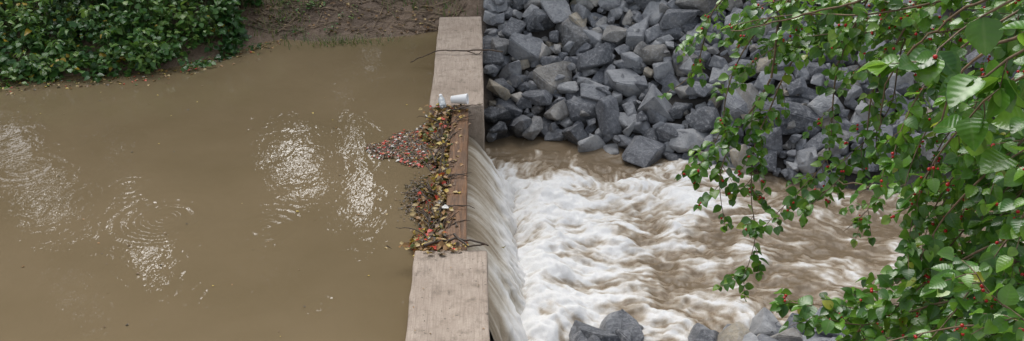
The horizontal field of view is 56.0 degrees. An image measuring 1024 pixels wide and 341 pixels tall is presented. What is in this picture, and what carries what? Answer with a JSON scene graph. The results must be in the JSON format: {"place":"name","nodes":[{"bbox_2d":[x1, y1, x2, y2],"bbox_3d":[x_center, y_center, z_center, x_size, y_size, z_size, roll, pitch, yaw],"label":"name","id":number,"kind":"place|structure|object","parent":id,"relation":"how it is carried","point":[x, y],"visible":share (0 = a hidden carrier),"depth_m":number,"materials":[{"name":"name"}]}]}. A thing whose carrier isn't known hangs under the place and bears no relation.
{"place":"outdoors","nodes":[
{"label":"outdoors","id":0,"kind":"place"},
{"bbox_2d":[0,31,437,340],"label":"pond water","id":1,"kind":"structure","parent":0,"point":[258,157],"depth_m":7.72,"materials":[{"name":"brown liquid"}]},
{"bbox_2d":[0,39,406,331],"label":"floating leaves","id":2,"kind":"object","parent":1,"relation":"on","point":[278,42],"visible":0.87,"depth_m":10.07,"materials":[{"name":"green plant"}]},
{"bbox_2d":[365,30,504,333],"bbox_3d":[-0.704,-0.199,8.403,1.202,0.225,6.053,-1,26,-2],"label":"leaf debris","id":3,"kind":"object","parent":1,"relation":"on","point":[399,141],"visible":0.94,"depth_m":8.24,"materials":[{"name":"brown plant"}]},
{"bbox_2d":[0,0,1023,198],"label":"ground","id":4,"kind":"structure","parent":0,"point":[198,53],"depth_m":11.30,"materials":[{"name":"brown soil"}]},
{"bbox_2d":[0,0,268,88],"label":"bank weeds","id":5,"kind":"object","parent":4,"relation":"on","point":[230,18],"visible":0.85,"depth_m":10.45,"materials":[{"name":"green plant"}]},
{"bbox_2d":[248,0,359,33],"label":"seedlings","id":6,"kind":"object","parent":4,"relation":"on","point":[311,5],"visible":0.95,"depth_m":11.55,"materials":[{"name":"green plant"}]},
{"bbox_2d":[247,0,452,36],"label":"leaf litter","id":7,"kind":"object","parent":4,"relation":"on","point":[407,31],"visible":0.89,"depth_m":11.55,"materials":[{"name":"brown plant"}]},
{"bbox_2d":[241,0,466,35],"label":"flattened reeds","id":8,"kind":"object","parent":4,"relation":"on","point":[366,9],"visible":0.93,"depth_m":11.58,"materials":[{"name":"brown plant"}]},
{"bbox_2d":[238,0,477,49],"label":"grass","id":9,"kind":"structure","parent":4,"relation":"on","point":[347,40],"depth_m":11.37,"materials":[{"name":"plant"}]},
{"bbox_2d":[405,249,489,340],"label":"wall","id":10,"kind":"structure","parent":4,"relation":"on","point":[447,302],"depth_m":6.21,"materials":[{"name":"concrete"}]},
{"bbox_2d":[429,17,484,150],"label":"wall","id":11,"kind":"structure","parent":4,"relation":"on","point":[451,77],"depth_m":9.98,"materials":[{"name":"concrete"}]},
{"bbox_2d":[438,94,445,108],"bbox_3d":[-0.660,-0.654,9.055,0.064,0.064,0.167,-10,50,-6],"label":"plastic bottle","id":12,"kind":"object","parent":11,"relation":"on","point":[442,102],"visible":1,"depth_m":9.01,"materials":[{"name":"white"}]},
{"bbox_2d":[396,44,502,247],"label":"driftwood sticks","id":13,"kind":"object","parent":11,"relation":"on","point":[462,240],"visible":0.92,"depth_m":7.58,"materials":[{"name":"brown wood"}]},
{"bbox_2d":[450,93,468,103],"bbox_3d":[-0.494,-0.671,9.065,0.157,0.106,0.106,-2,26,10],"label":"paper cup","id":14,"kind":"object","parent":11,"relation":"on","point":[461,99],"visible":1,"depth_m":9.03,"materials":[{"name":"white"}]},
{"bbox_2d":[482,0,1020,340],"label":"riprap rocks","id":15,"kind":"object","parent":4,"relation":"on","point":[585,99],"visible":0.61,"depth_m":10.71,"materials":[{"name":"stone"}]},
{"bbox_2d":[657,0,1023,340],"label":"berry shrub","id":16,"kind":"object","parent":4,"relation":"on","point":[977,285],"visible":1,"depth_m":2.71,"materials":[{"name":"green plant"}]},
{"bbox_2d":[484,135,1023,340],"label":"stream water","id":17,"kind":"structure","parent":0,"point":[600,235],"depth_m":8.73,"materials":[{"name":"white liquid"}]},
{"bbox_2d":[467,136,527,340],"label":"waterfall","id":18,"kind":"structure","parent":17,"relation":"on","point":[492,222],"depth_m":7.94,"materials":[{"name":"liquid"}]},
{"bbox_3d":[-0.538,0.984,8.404,0.380,1.162,2.708,-1,26,-2],"label":"notch sill","id":19,"kind":"object","parent":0,"visible":0},
{"bbox_2d":[445,109,468,249],"bbox_3d":[-0.445,0.236,8.034,0.166,0.543,2.623,-1,26,-2],"label":"timber weir board","id":20,"kind":"object","parent":19,"relation":"on","point":[460,198],"visible":0.61,"depth_m":7.75,"materials":[{"name":"brown wood"}]}
]}

